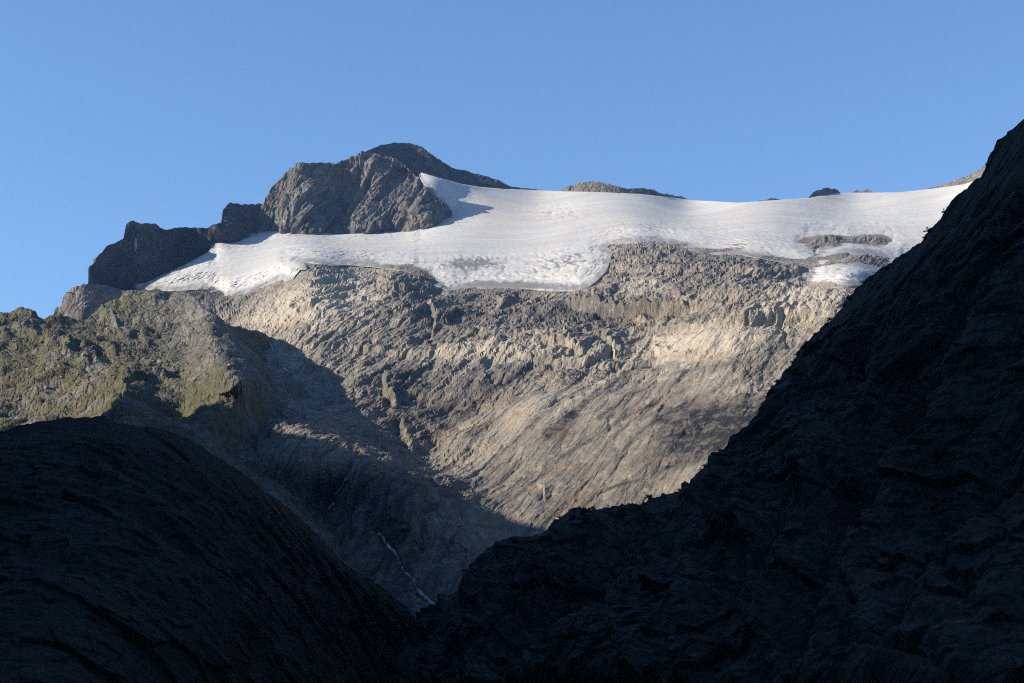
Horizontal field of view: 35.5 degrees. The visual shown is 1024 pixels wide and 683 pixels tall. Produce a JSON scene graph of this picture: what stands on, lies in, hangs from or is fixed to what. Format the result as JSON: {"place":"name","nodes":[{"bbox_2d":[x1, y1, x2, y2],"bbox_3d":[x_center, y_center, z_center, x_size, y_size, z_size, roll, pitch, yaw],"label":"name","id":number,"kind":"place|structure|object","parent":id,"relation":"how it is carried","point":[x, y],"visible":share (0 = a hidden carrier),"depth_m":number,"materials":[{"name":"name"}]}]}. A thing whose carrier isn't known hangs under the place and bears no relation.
{"place":"outdoors","nodes":[
{"label":"outdoors","id":0,"kind":"place"},
{"bbox_2d":[88,202,261,290],"bbox_3d":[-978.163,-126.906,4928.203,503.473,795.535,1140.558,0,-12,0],"label":"jagged crag","id":1,"kind":"structure","parent":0,"point":[141,253],"depth_m":4705.70,"materials":[{"name":"grey stone"}]},
{"bbox_2d":[0,288,369,578],"bbox_3d":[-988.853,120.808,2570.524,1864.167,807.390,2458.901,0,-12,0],"label":"grassy hillside","id":2,"kind":"structure","parent":0,"point":[220,409],"depth_m":2749.01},
{"bbox_2d":[0,416,427,682],"bbox_3d":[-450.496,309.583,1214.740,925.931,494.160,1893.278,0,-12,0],"label":"dark foothill","id":3,"kind":"structure","parent":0,"point":[135,554],"depth_m":825.79,"materials":[{"name":"grey stone"}]},
{"bbox_2d":[256,151,451,234],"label":"rock buttress","id":4,"kind":"object","parent":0,"point":[362,192],"visible":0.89,"depth_m":5150.50,"materials":[{"name":"grey stone"}]},
{"bbox_2d":[365,142,536,189],"bbox_3d":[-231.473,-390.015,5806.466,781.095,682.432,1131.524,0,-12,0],"label":"summit","id":5,"kind":"structure","parent":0,"point":[416,160],"depth_m":5781.65,"materials":[{"name":"grey stone"}]},
{"bbox_2d":[0,0,1023,318],"label":"sky","id":6,"kind":"structure","parent":0,"point":[168,114],"materials":[{"name":"blue"}]},
{"bbox_2d":[135,234,891,616],"bbox_3d":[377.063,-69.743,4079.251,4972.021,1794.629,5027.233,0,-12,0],"label":"rock face","id":7,"kind":"object","parent":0,"point":[475,422],"visible":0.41,"depth_m":2750.22},
{"bbox_2d":[53,283,125,320],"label":"crag","id":8,"kind":"structure","parent":7,"relation":"on","point":[83,302],"depth_m":4069.41,"materials":[{"name":"grey stone"}]},
{"bbox_2d":[269,343,300,378],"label":"stream","id":9,"kind":"structure","parent":7,"relation":"on","point":[282,366],"depth_m":3198.48,"materials":[{"name":"blue liquid"}]},
{"bbox_2d":[328,478,346,510],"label":"stream","id":10,"kind":"structure","parent":7,"relation":"on","point":[331,506],"depth_m":2330.54,"materials":[{"name":"blue liquid"}]},
{"bbox_2d":[378,532,434,603],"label":"stream","id":11,"kind":"structure","parent":7,"relation":"on","point":[419,591],"depth_m":2164.53,"materials":[{"name":"blue liquid"}]},
{"bbox_2d":[133,172,972,295],"bbox_3d":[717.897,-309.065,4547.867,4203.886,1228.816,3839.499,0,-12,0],"label":"glacier","id":12,"kind":"object","parent":7,"relation":"on","point":[530,240],"visible":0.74,"depth_m":4546.63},
{"bbox_2d":[562,181,688,199],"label":"skyline outcrop","id":13,"kind":"object","parent":12,"relation":"on","point":[592,186],"visible":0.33,"depth_m":5678.55,"materials":[{"name":"grey stone"}]},
{"bbox_2d":[759,198,779,200],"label":"skyline outcrop","id":14,"kind":"object","parent":12,"relation":"on","point":[769,199],"visible":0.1,"depth_m":5294.44,"materials":[{"name":"grey stone"}]},
{"bbox_2d":[809,188,839,197],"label":"skyline outcrop","id":15,"kind":"object","parent":12,"relation":"on","point":[823,191],"visible":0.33,"depth_m":5620.98,"materials":[{"name":"grey stone"}]},
{"bbox_2d":[852,189,871,192],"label":"skyline outcrop","id":16,"kind":"object","parent":12,"relation":"on","point":[864,191],"visible":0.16,"depth_m":5759.53,"materials":[{"name":"grey stone"}]},
{"bbox_2d":[390,119,1023,682],"bbox_3d":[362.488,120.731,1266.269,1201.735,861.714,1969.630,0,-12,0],"label":"steep mountainside","id":17,"kind":"structure","parent":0,"point":[846,505],"depth_m":929.03,"materials":[{"name":"black stone"}]},
{"bbox_2d":[928,166,985,188],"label":"skyline outcrop","id":18,"kind":"object","parent":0,"point":[971,177],"visible":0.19,"depth_m":5374.09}
]}

